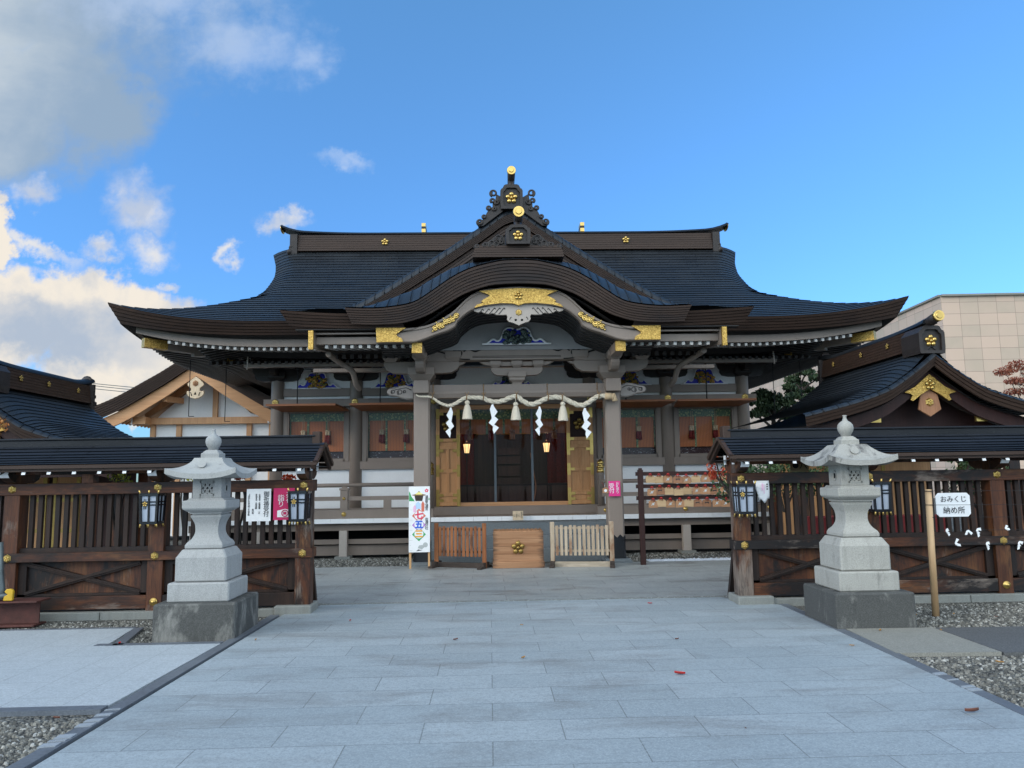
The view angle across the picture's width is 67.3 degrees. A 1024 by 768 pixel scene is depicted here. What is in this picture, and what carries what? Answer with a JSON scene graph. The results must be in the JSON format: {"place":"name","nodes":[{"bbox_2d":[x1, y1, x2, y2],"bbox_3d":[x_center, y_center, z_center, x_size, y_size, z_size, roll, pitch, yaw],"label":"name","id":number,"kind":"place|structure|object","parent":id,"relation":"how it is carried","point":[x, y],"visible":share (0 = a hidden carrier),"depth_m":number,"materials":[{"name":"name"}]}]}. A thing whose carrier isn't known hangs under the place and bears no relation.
{"place":"outdoors","nodes":[
{"label":"outdoors","id":0,"kind":"place"},
{"bbox_2d":[0,628,218,707],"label":"side paving","id":1,"kind":"structure","parent":0,"point":[48,668],"depth_m":6.85,"materials":[{"name":"stone"}]},
{"bbox_2d":[0,494,1023,767],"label":"gravel ground","id":2,"kind":"structure","parent":0,"point":[84,718],"depth_m":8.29,"materials":[{"name":"gravel"}]},
{"bbox_2d":[0,597,50,627],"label":"steel beam","id":3,"kind":"structure","parent":2,"relation":"on","point":[19,612],"depth_m":8.94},
{"bbox_2d":[0,542,14,600],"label":"stanchion","id":4,"kind":"object","parent":3,"relation":"on","point":[7,594],"visible":1,"depth_m":8.89,"materials":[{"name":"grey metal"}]},
{"bbox_2d":[0,705,107,716],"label":"path edging","id":5,"kind":"object","parent":2,"relation":"on","point":[49,711],"visible":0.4,"depth_m":5.49,"materials":[{"name":"stone"}]},
{"bbox_2d":[0,627,135,630],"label":"path edging","id":6,"kind":"object","parent":2,"relation":"on","point":[65,628],"visible":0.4,"depth_m":8.61,"materials":[{"name":"stone"}]},
{"bbox_2d":[106,474,132,545],"bbox_3d":[-5.188,2.073,10.186,0.408,1.829,0.187,-1,-7,-2],"label":"garden shrub","id":7,"kind":"object","parent":2,"relation":"on","point":[119,476],"visible":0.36,"depth_m":10.24,"materials":[{"name":"green plant"}]},
{"bbox_2d":[114,627,143,644],"bbox_3d":[-4.069,2.697,8.154,0.100,0.050,0.951,1,-7,-14],"label":"path edging","id":8,"kind":"object","parent":2,"relation":"on","point":[129,636],"visible":0.69,"depth_m":8.17,"materials":[{"name":"stone"}]},
{"bbox_2d":[6,615,278,767],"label":"path edging","id":9,"kind":"object","parent":2,"relation":"on","point":[35,758],"visible":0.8,"depth_m":5.78,"materials":[{"name":"stone"}]},
{"bbox_2d":[37,742,61,748],"bbox_3d":[-2.862,2.240,4.752,0.116,0.020,0.069,1,-7,-13],"label":"pale edging","id":10,"kind":"object","parent":9,"relation":"on","point":[45,745],"visible":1,"depth_m":4.74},
{"bbox_2d":[53,733,76,739],"bbox_3d":[-2.856,2.260,4.911,0.118,0.020,0.078,1,-7,-13],"label":"pale edging","id":11,"kind":"object","parent":9,"relation":"on","point":[64,736],"visible":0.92,"depth_m":4.90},
{"bbox_2d":[74,722,95,727],"bbox_3d":[-2.853,2.288,5.139,0.116,0.020,0.069,1,-7,-13],"label":"pale edging","id":12,"kind":"object","parent":9,"relation":"on","point":[85,724],"visible":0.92,"depth_m":5.14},
{"bbox_2d":[83,718,103,722],"bbox_3d":[-2.852,2.300,5.239,0.114,0.020,0.059,1,-7,-13],"label":"pale edging","id":13,"kind":"object","parent":9,"relation":"on","point":[94,720],"visible":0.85,"depth_m":5.23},
{"bbox_2d":[94,641,223,645],"bbox_3d":[-3.555,2.638,7.737,1.260,0.050,0.090,-1,-7,-1],"label":"path edging","id":14,"kind":"object","parent":2,"relation":"on","point":[170,643],"visible":0.39,"depth_m":7.73,"materials":[{"name":"stone"}]},
{"bbox_2d":[0,431,333,620],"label":"roofed fence","id":15,"kind":"object","parent":2,"relation":"on","point":[100,581],"visible":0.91,"depth_m":9.54,"materials":[{"name":"brown wood"}]},
{"bbox_2d":[138,490,166,527],"bbox_3d":[-4.426,1.532,9.461,0.260,0.456,0.247,-1,-7,-2],"label":"lantern","id":16,"kind":"object","parent":15,"relation":"attached to","point":[152,508],"depth_m":9.36,"materials":[{"name":"metal"}]},
{"bbox_2d":[246,489,270,520],"bbox_3d":[-3.154,1.506,9.567,0.300,0.398,0.010,-1,-7,-2],"label":"prayer poster","id":17,"kind":"object","parent":15,"relation":"attached to","point":[258,505],"visible":1,"depth_m":9.56,"materials":[{"name":"white paper"}]},
{"bbox_2d":[273,488,294,519],"bbox_3d":[-2.845,1.496,9.581,0.260,0.393,0.017,-1,-7,-2],"label":"visit poster","id":18,"kind":"object","parent":15,"relation":"attached to","point":[280,505],"visible":0.62,"depth_m":9.58,"materials":[{"name":"pink paper"}]},
{"bbox_2d":[287,487,311,524],"bbox_3d":[-2.627,1.511,9.515,0.260,0.456,0.247,-1,-7,-2],"label":"lantern","id":19,"kind":"object","parent":15,"relation":"attached to","point":[299,506],"depth_m":9.41,"materials":[{"name":"metal"}]},
{"bbox_2d":[94,363,270,535],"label":"timber house","id":20,"kind":"structure","parent":2,"relation":"on","point":[158,404],"depth_m":22.31,"materials":[{"name":"white wood"}]},
{"bbox_2d":[180,479,192,523],"bbox_3d":[-4.622,2.139,10.875,0.375,1.849,0.232,2,-7,-19],"label":"garden shrub","id":21,"kind":"object","parent":2,"relation":"on","point":[181,510],"visible":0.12,"depth_m":10.94,"materials":[{"name":"green plant"}]},
{"bbox_2d":[152,429,258,642],"bbox_3d":[-3.314,1.620,8.454,0.840,2.245,0.840,-1,-7,-2],"label":"stone lantern","id":22,"kind":"object","parent":2,"relation":"on","point":[210,598],"visible":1,"depth_m":8.17,"materials":[{"name":"stone"}]},
{"bbox_2d":[234,478,244,543],"bbox_3d":[-3.691,2.089,10.328,0.215,1.785,0.177,-1,-7,-2],"label":"garden shrub","id":23,"kind":"object","parent":2,"relation":"on","point":[241,519],"visible":0.21,"depth_m":10.37,"materials":[{"name":"green plant"}]},
{"bbox_2d":[281,473,296,542],"bbox_3d":[-3.050,2.102,10.443,0.200,1.768,0.158,-1,-7,-2],"label":"garden shrub","id":24,"kind":"object","parent":2,"relation":"on","point":[287,476],"visible":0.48,"depth_m":10.51,"materials":[{"name":"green plant"}]},
{"bbox_2d":[706,456,729,496],"bbox_3d":[2.997,1.944,10.687,0.537,1.956,0.214,-1,-7,-2],"label":"maple tree","id":25,"kind":"object","parent":2,"relation":"on","point":[714,476],"visible":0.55,"depth_m":10.75,"materials":[{"name":"red plant"}]},
{"bbox_2d":[711,463,775,534],"bbox_3d":[3.445,2.007,11.240,1.033,1.954,0.620,-1,-7,-2],"label":"garden shrub","id":26,"kind":"object","parent":2,"relation":"on","point":[753,468],"visible":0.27,"depth_m":11.25,"materials":[{"name":"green plant"}]},
{"bbox_2d":[749,388,797,464],"bbox_3d":[7.326,2.131,21.340,1.629,4.093,1.323,-1,-7,-2],"label":"pine tree","id":27,"kind":"object","parent":2,"relation":"on","point":[764,404],"visible":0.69,"depth_m":21.18,"materials":[{"name":"green plant"}]},
{"bbox_2d":[757,464,814,511],"bbox_3d":[4.029,2.001,11.350,1.006,1.975,0.627,-1,-7,-2],"label":"garden shrub","id":28,"kind":"object","parent":2,"relation":"on","point":[781,467],"visible":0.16,"depth_m":11.39,"materials":[{"name":"green plant"}]},
{"bbox_2d":[781,368,817,400],"bbox_3d":[9.684,2.017,25.510,1.339,5.254,1.114,-2,-7,6],"label":"pine tree","id":29,"kind":"object","parent":2,"relation":"on","point":[792,387],"visible":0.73,"depth_m":25.58,"materials":[{"name":"green plant"}]},
{"bbox_2d":[806,466,832,509],"bbox_3d":[4.810,2.010,11.485,0.997,1.965,0.626,-1,-7,-2],"label":"garden shrub","id":30,"kind":"object","parent":2,"relation":"on","point":[818,470],"visible":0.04,"depth_m":11.56,"materials":[{"name":"green plant"}]},
{"bbox_2d":[801,415,916,628],"bbox_3d":[3.752,1.491,8.492,0.840,2.296,0.840,-1,-7,-2],"label":"stone lantern","id":31,"kind":"object","parent":2,"relation":"on","point":[856,585],"visible":0.99,"depth_m":8.23,"materials":[{"name":"stone"}]},
{"bbox_2d":[707,425,1023,605],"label":"roofed fence","id":32,"kind":"object","parent":2,"relation":"on","point":[771,568],"visible":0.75,"depth_m":9.83,"materials":[{"name":"brown wood"}]},
{"bbox_2d":[730,481,756,517],"bbox_3d":[2.925,1.446,9.684,0.260,0.456,0.247,-1,-7,-2],"label":"wall lantern","id":33,"kind":"object","parent":32,"relation":"attached to","point":[744,498],"depth_m":9.58,"materials":[{"name":"paint"}]},
{"bbox_2d":[753,481,769,502],"bbox_3d":[3.167,1.369,9.741,0.200,0.284,0.051,-1,-7,-2],"label":"curled paper","id":34,"kind":"object","parent":32,"relation":"attached to","point":[762,490],"visible":0.99,"depth_m":9.74,"materials":[{"name":"paper"}]},
{"bbox_2d":[790,464,808,471],"bbox_3d":[3.876,1.098,10.367,0.250,0.170,0.023,-1,-7,-2],"label":"wooden plaque","id":35,"kind":"object","parent":32,"relation":"hanging from","point":[799,467],"visible":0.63,"depth_m":10.35,"materials":[{"name":"wood"}]},
{"bbox_2d":[868,479,891,514],"bbox_3d":[4.639,1.427,9.736,0.260,0.456,0.247,-1,-7,-2],"label":"wall lantern","id":36,"kind":"object","parent":32,"relation":"attached to","point":[882,503],"depth_m":9.63,"materials":[{"name":"paint"}]},
{"bbox_2d":[748,292,1023,497],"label":"stone clad building","id":37,"kind":"structure","parent":2,"relation":"on","point":[984,336],"depth_m":46.50,"materials":[{"name":"stone"}]},
{"bbox_2d":[779,604,1023,715],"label":"path edging","id":38,"kind":"object","parent":2,"relation":"on","point":[997,699],"visible":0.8,"depth_m":6.36,"materials":[{"name":"stone"}]},
{"bbox_2d":[846,627,1001,656],"bbox_3d":[3.887,2.478,7.377,0.960,0.050,1.160,-1,-7,-2],"label":"concrete pad","id":39,"kind":"object","parent":2,"relation":"on","point":[923,642],"visible":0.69,"depth_m":7.23,"materials":[{"name":"concrete"}]},
{"bbox_2d":[925,489,939,616],"bbox_3d":[4.847,1.940,8.872,0.075,1.432,0.205,-6,-9,37],"label":"bamboo post","id":40,"kind":"object","parent":2,"relation":"on","point":[932,556],"visible":0.97,"depth_m":8.84,"materials":[{"name":"wood"}]},
{"bbox_2d":[927,543,1016,543],"bbox_3d":[6.284,1.840,8.953,2.938,0.019,0.088,-1,-7,-2],"label":"wire","id":41,"kind":"object","parent":40,"relation":"attached to","point":[985,543],"visible":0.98,"depth_m":8.91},
{"bbox_2d":[941,461,1011,530],"bbox_3d":[6.591,1.889,10.835,1.019,1.994,0.630,-1,-7,-2],"label":"garden shrub","id":42,"kind":"object","parent":2,"relation":"on","point":[965,464],"visible":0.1,"depth_m":10.91,"materials":[{"name":"green plant"}]},
{"bbox_2d":[936,626,1023,655],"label":"asphalt patch","id":43,"kind":"object","parent":2,"relation":"on","point":[1008,641],"visible":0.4,"depth_m":7.47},
{"bbox_2d":[993,359,1023,397],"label":"maple tree","id":44,"kind":"object","parent":2,"relation":"on","point":[1009,369],"visible":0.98,"depth_m":22.53,"materials":[{"name":"red plant"}]},
{"bbox_2d":[0,0,1023,481],"label":"sky","id":45,"kind":"structure","parent":0,"point":[156,154],"materials":[{"name":"blue"}]},
{"bbox_2d":[315,560,730,605],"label":"courtyard paving","id":46,"kind":"structure","parent":0,"point":[425,584],"depth_m":11.62,"materials":[{"name":"stone"}]},
{"bbox_2d":[0,360,151,547],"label":"side pavilion","id":47,"kind":"structure","parent":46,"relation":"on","point":[35,404],"depth_m":13.47,"materials":[{"name":"tile"}]},
{"bbox_2d":[0,418,8,433],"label":"roof ornament","id":48,"kind":"object","parent":47,"relation":"attached to","point":[3,426],"visible":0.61,"depth_m":10.45,"materials":[{"name":"gold metal"}]},
{"bbox_2d":[26,477,81,547],"bbox_3d":[-8.452,2.407,14.037,1.100,1.700,0.075,-1,-7,-2],"label":"door","id":49,"kind":"structure","parent":47,"relation":"in","point":[47,479],"depth_m":14.02,"materials":[{"name":"brown wood"}]},
{"bbox_2d":[409,486,429,568],"bbox_3d":[-1.669,2.593,13.854,0.378,1.480,0.061,-1,-7,-2],"label":"festival banner","id":50,"kind":"object","parent":46,"relation":"on","point":[419,518],"visible":1,"depth_m":13.85,"materials":[{"name":"white fabric"}]},
{"bbox_2d":[428,523,491,569],"bbox_3d":[-0.937,2.921,13.866,1.039,0.810,0.520,-3,-7,20],"label":"barrier","id":51,"kind":"object","parent":46,"relation":"on","point":[437,562],"visible":0.95,"depth_m":13.83,"materials":[{"name":"wood"}]},
{"bbox_2d":[108,166,908,566],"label":"shrine hall","id":52,"kind":"structure","parent":46,"relation":"on","point":[352,344],"depth_m":16.54,"materials":[{"name":"brown wood"}]},
{"bbox_2d":[287,411,344,461],"bbox_3d":[-4.536,1.183,17.892,1.360,1.270,0.210,-1,-7,-2],"label":"window","id":53,"kind":"structure","parent":52,"relation":"in","point":[331,424],"depth_m":17.94,"materials":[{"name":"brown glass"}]},
{"bbox_2d":[366,410,413,460],"bbox_3d":[-2.717,1.162,17.947,1.360,1.270,0.210,-1,-7,-2],"label":"window","id":54,"kind":"structure","parent":52,"relation":"in","point":[390,434],"depth_m":17.97,"materials":[{"name":"brown glass"}]},
{"bbox_2d":[436,409,459,506],"bbox_3d":[-1.465,1.679,17.612,0.550,2.225,0.101,-1,-7,-2],"label":"door leaf","id":55,"kind":"structure","parent":52,"relation":"in","point":[447,448],"depth_m":17.62,"materials":[{"name":"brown wood"}]},
{"bbox_2d":[463,441,469,501],"bbox_3d":[-1.089,2.155,18.603,0.280,1.550,0.280,-1,-7,-2],"label":"standing lantern","id":56,"kind":"object","parent":52,"relation":"on","point":[466,446],"visible":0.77,"depth_m":18.61,"materials":[{"name":"brown"}]},
{"bbox_2d":[494,415,496,501],"label":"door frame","id":57,"kind":"structure","parent":52,"relation":"in","point":[495,476],"depth_m":17.76,"materials":[{"name":"white"}]},
{"bbox_2d":[497,448,526,501],"bbox_3d":[-0.081,2.371,19.915,1.500,1.410,0.500,-1,-7,-2],"label":"altar table","id":58,"kind":"object","parent":52,"relation":"on","point":[508,470],"visible":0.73,"depth_m":19.79,"materials":[{"name":"brown wood"}]},
{"bbox_2d":[460,433,567,484],"bbox_3d":[-0.051,1.582,20.261,3.460,2.200,0.190,-1,-7,-2],"label":"side curtain","id":59,"kind":"object","parent":52,"relation":"hanging from","point":[557,463],"visible":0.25,"depth_m":20.28,"materials":[{"name":"brown fabric"}]},
{"bbox_2d":[460,483,567,501],"bbox_3d":[0.003,2.711,18.918,3.200,0.490,0.040,-1,-7,-2],"label":"railing","id":60,"kind":"object","parent":52,"relation":"on","point":[510,493],"visible":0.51,"depth_m":18.91,"materials":[{"name":"brown wood"}]},
{"bbox_2d":[416,383,617,407],"bbox_3d":[0.090,0.230,14.658,3.816,0.504,0.465,-1,-7,-2],"label":"sacred rope","id":61,"kind":"object","parent":52,"relation":"hanging from","point":[608,396],"visible":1,"depth_m":14.48,"materials":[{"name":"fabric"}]},
{"bbox_2d":[446,408,453,436],"bbox_3d":[-1.164,0.720,14.372,0.160,0.570,0.022,-1,-7,-2],"label":"paper streamer","id":62,"kind":"object","parent":61,"relation":"hanging from","point":[449,422],"visible":1,"depth_m":14.36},
{"bbox_2d":[462,396,471,419],"bbox_3d":[-0.841,0.446,14.436,0.193,0.440,0.195,-1,-7,-2],"label":"straw tassel","id":63,"kind":"object","parent":61,"relation":"hanging from","point":[467,413],"visible":1,"depth_m":14.38,"materials":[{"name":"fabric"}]},
{"bbox_2d":[489,404,498,432],"bbox_3d":[-0.342,0.655,14.402,0.188,0.560,0.022,-1,-7,-2],"label":"paper streamer","id":64,"kind":"object","parent":61,"relation":"hanging from","point":[494,419],"visible":1,"depth_m":14.39,"materials":[{"name":"paper"}]},
{"bbox_2d":[511,398,520,420],"bbox_3d":[0.069,0.470,14.459,0.193,0.430,0.195,-1,-7,-2],"label":"straw tassel","id":65,"kind":"object","parent":61,"relation":"hanging from","point":[515,415],"visible":1,"depth_m":14.40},
{"bbox_2d":[535,406,542,434],"bbox_3d":[0.505,0.695,14.424,0.150,0.560,0.022,-1,-7,-2],"label":"paper streamer","id":66,"kind":"object","parent":61,"relation":"hanging from","point":[538,420],"visible":1,"depth_m":14.41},
{"bbox_2d":[558,402,567,420],"bbox_3d":[0.958,0.475,14.484,0.193,0.451,0.195,-1,-7,-2],"label":"straw tassel","id":67,"kind":"object","parent":61,"relation":"hanging from","point":[562,415],"visible":1,"depth_m":14.42,"materials":[{"name":"fabric"}]},
{"bbox_2d":[582,408,590,437],"bbox_3d":[1.399,0.735,14.443,0.188,0.580,0.022,-1,-7,-2],"label":"paper streamer","id":68,"kind":"object","parent":61,"relation":"hanging from","point":[586,424],"visible":1,"depth_m":14.43,"materials":[{"name":"paper"}]},
{"bbox_2d":[513,511,522,519],"bbox_3d":[0.124,2.765,16.152,0.218,0.188,0.023,-1,-7,-2],"label":"worship notice","id":69,"kind":"object","parent":52,"relation":"attached to","point":[517,515],"visible":1,"depth_m":16.14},
{"bbox_2d":[530,409,533,500],"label":"glass door","id":70,"kind":"structure","parent":52,"relation":"in","point":[531,411],"depth_m":17.83,"materials":[{"name":"white"}]},
{"bbox_2d":[543,440,549,500],"bbox_3d":[0.850,2.132,18.661,0.280,1.550,0.280,-1,-7,-2],"label":"standing lantern","id":71,"kind":"object","parent":52,"relation":"on","point":[546,445],"visible":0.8,"depth_m":18.67,"materials":[{"name":"brown"}]},
{"bbox_2d":[566,407,594,503],"bbox_3d":[1.573,1.644,17.704,0.610,2.225,0.101,-1,-7,-2],"label":"door leaf","id":72,"kind":"structure","parent":52,"relation":"in","point":[580,459],"depth_m":17.71,"materials":[{"name":"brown wood"}]},
{"bbox_2d":[608,481,620,495],"bbox_3d":[1.925,1.964,14.431,0.219,0.284,0.010,-1,-7,-2],"label":"reception sign","id":73,"kind":"object","parent":52,"relation":"attached to","point":[614,488],"visible":1,"depth_m":14.43,"materials":[{"name":"pink paper"}]},
{"bbox_2d":[600,407,657,457],"bbox_3d":[2.740,1.099,18.113,1.360,1.270,0.210,-1,-7,-2],"label":"window","id":74,"kind":"structure","parent":52,"relation":"in","point":[638,425],"depth_m":18.15,"materials":[{"name":"brown glass"}]},
{"bbox_2d":[677,406,733,456],"bbox_3d":[4.559,1.078,18.168,1.360,1.270,0.210,-1,-7,-2],"label":"window","id":75,"kind":"structure","parent":52,"relation":"in","point":[698,427],"depth_m":18.20,"materials":[{"name":"brown glass"}]},
{"bbox_2d":[493,528,544,568],"bbox_3d":[0.107,2.984,13.957,0.922,0.675,0.682,-1,-7,-2],"label":"offering box","id":76,"kind":"object","parent":46,"relation":"on","point":[518,548],"visible":0.95,"depth_m":13.67,"materials":[{"name":"brown wood"}]},
{"bbox_2d":[550,521,614,567],"bbox_3d":[1.250,2.871,13.733,1.141,0.810,0.520,-2,-7,6],"label":"barrier","id":77,"kind":"object","parent":46,"relation":"on","point":[588,550],"visible":0.98,"depth_m":13.70,"materials":[{"name":"wood"}]},
{"bbox_2d":[635,468,747,564],"bbox_3d":[3.296,2.395,13.962,2.060,1.750,0.090,-1,-7,-2],"label":"votive rack","id":78,"kind":"object","parent":46,"relation":"on","point":[640,486],"visible":0.51,"depth_m":13.98,"materials":[{"name":"brown wood"}]},
{"bbox_2d":[646,473,654,482],"bbox_3d":[2.512,1.704,13.954,0.166,0.179,0.034,0,-10,-3],"label":"votive tablet","id":79,"kind":"object","parent":78,"relation":"attached to","point":[650,478],"visible":1,"depth_m":13.95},
{"bbox_2d":[647,486,656,495],"bbox_3d":[2.537,1.938,13.931,0.166,0.179,0.034,1,-9,3],"label":"votive tablet","id":80,"kind":"object","parent":78,"relation":"attached to","point":[652,492],"visible":1,"depth_m":13.93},
{"bbox_2d":[649,498,657,507],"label":"votive tablet","id":81,"kind":"object","parent":78,"relation":"attached to","point":[653,503],"visible":1,"depth_m":13.89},
{"bbox_2d":[655,473,663,482],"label":"votive tablet","id":82,"kind":"object","parent":78,"relation":"attached to","point":[658,479],"visible":1,"depth_m":13.96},
{"bbox_2d":[656,485,664,494],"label":"votive tablet","id":83,"kind":"object","parent":78,"relation":"attached to","point":[660,490],"visible":1,"depth_m":13.94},
{"bbox_2d":[657,497,665,506],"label":"votive tablet","id":84,"kind":"object","parent":78,"relation":"attached to","point":[661,501],"visible":1,"depth_m":13.90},
{"bbox_2d":[663,473,671,482],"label":"votive tablet","id":85,"kind":"object","parent":78,"relation":"attached to","point":[667,478],"visible":1,"depth_m":13.95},
{"bbox_2d":[665,485,673,494],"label":"votive tablet","id":86,"kind":"object","parent":78,"relation":"attached to","point":[669,490],"visible":1,"depth_m":13.94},
{"bbox_2d":[666,498,674,507],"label":"votive tablet","id":87,"kind":"object","parent":78,"relation":"attached to","point":[670,502],"visible":1,"depth_m":13.90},
{"bbox_2d":[673,473,682,482],"bbox_3d":[3.013,1.716,13.969,0.166,0.181,0.031,-2,-7,6],"label":"votive tablet","id":88,"kind":"object","parent":78,"relation":"attached to","point":[677,479],"visible":1,"depth_m":13.96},
{"bbox_2d":[674,486,682,495],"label":"votive tablet","id":89,"kind":"object","parent":78,"relation":"attached to","point":[678,490],"visible":1,"depth_m":13.94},
{"bbox_2d":[675,497,684,507],"bbox_3d":[3.046,2.144,13.922,0.166,0.179,0.034,-4,-8,3],"label":"votive tablet","id":90,"kind":"object","parent":78,"relation":"attached to","point":[679,503],"visible":1,"depth_m":13.92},
{"bbox_2d":[682,474,690,483],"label":"votive tablet","id":91,"kind":"object","parent":78,"relation":"attached to","point":[686,478],"visible":1,"depth_m":13.98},
{"bbox_2d":[683,484,691,493],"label":"votive tablet","id":92,"kind":"object","parent":78,"relation":"attached to","point":[687,490],"visible":1,"depth_m":13.96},
{"bbox_2d":[684,497,693,506],"bbox_3d":[3.205,2.129,13.915,0.166,0.179,0.034,2,-11,4],"label":"votive tablet","id":93,"kind":"object","parent":78,"relation":"attached to","point":[688,501],"visible":1,"depth_m":13.91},
{"bbox_2d":[691,473,700,482],"bbox_3d":[3.343,1.705,13.978,0.166,0.179,0.034,-1,-9,2],"label":"votive tablet","id":94,"kind":"object","parent":78,"relation":"attached to","point":[695,477],"visible":1,"depth_m":13.98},
{"bbox_2d":[692,484,700,493],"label":"votive tablet","id":95,"kind":"object","parent":78,"relation":"attached to","point":[696,490],"visible":1,"depth_m":13.96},
{"bbox_2d":[693,497,702,506],"bbox_3d":[3.363,2.132,13.928,0.166,0.179,0.034,-3,-13,0],"label":"votive tablet","id":96,"kind":"object","parent":78,"relation":"attached to","point":[697,502],"visible":1,"depth_m":13.93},
{"bbox_2d":[701,472,709,481],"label":"votive tablet","id":97,"kind":"object","parent":78,"relation":"attached to","point":[705,478],"visible":0.97,"depth_m":13.98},
{"bbox_2d":[701,484,710,493],"bbox_3d":[3.516,1.910,13.963,0.166,0.179,0.034,-3,-11,5],"label":"votive tablet","id":98,"kind":"object","parent":78,"relation":"attached to","point":[705,490],"visible":1,"depth_m":13.96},
{"bbox_2d":[702,497,710,506],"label":"votive tablet","id":99,"kind":"object","parent":78,"relation":"attached to","point":[706,502],"visible":1,"depth_m":13.94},
{"bbox_2d":[710,485,718,494],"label":"votive tablet","id":100,"kind":"object","parent":78,"relation":"attached to","point":[714,491],"visible":0.69,"depth_m":13.96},
{"bbox_2d":[712,497,720,506],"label":"votive tablet","id":101,"kind":"object","parent":78,"relation":"attached to","point":[716,502],"visible":1,"depth_m":13.93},
{"bbox_2d":[721,497,729,506],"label":"votive tablet","id":102,"kind":"object","parent":78,"relation":"attached to","point":[724,503],"visible":0.74,"depth_m":13.93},
{"bbox_2d":[733,310,1023,534],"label":"side pavilion","id":103,"kind":"structure","parent":46,"relation":"on","point":[910,376],"depth_m":12.92,"materials":[{"name":"brown wood"}]},
{"bbox_2d":[873,465,887,514],"bbox_3d":[6.813,2.304,15.096,1.100,1.700,0.075,-1,-7,-2],"label":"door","id":104,"kind":"structure","parent":103,"relation":"in","point":[881,467],"depth_m":15.16,"materials":[{"name":"brown wood"}]},
{"bbox_2d":[32,597,1023,767],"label":"approach path","id":105,"kind":"structure","parent":0,"point":[591,684],"depth_m":5.59,"materials":[{"name":"stone"}]},
{"bbox_2d":[965,707,978,711],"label":"fallen leaf","id":106,"kind":"object","parent":105,"relation":"on","point":[971,709],"visible":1,"depth_m":5.13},
{"bbox_2d":[807,514,945,533],"bbox_3d":[5.813,2.558,12.200,2.100,0.920,0.500,-1,-7,-2],"label":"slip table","id":107,"kind":"object","parent":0,"point":[832,518],"visible":0.02,"depth_m":12.01,"materials":[{"name":"red fabric"}]},
{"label":"white pebble bed","id":108,"kind":"structure","parent":0,"visible":0},
{"bbox_2d":[646,557,730,561],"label":"white pebbles","id":109,"kind":"object","parent":108,"relation":"on","point":[690,559],"visible":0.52,"depth_m":14.64,"materials":[{"name":"gravel"}]},
{"bbox_3d":[6.290,1.242,9.043,2.908,0.019,0.091,-1,-7,-2],"label":"wire","id":110,"kind":"object","parent":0,"visible":0},
{"bbox_2d":[935,493,970,516],"bbox_3d":[5.185,1.419,9.033,0.410,0.277,0.011,-1,-7,-2],"label":"fortune slip sign","id":111,"kind":"object","parent":110,"relation":"hanging from","point":[952,504],"visible":1,"depth_m":9.03,"materials":[{"name":"white paper"}]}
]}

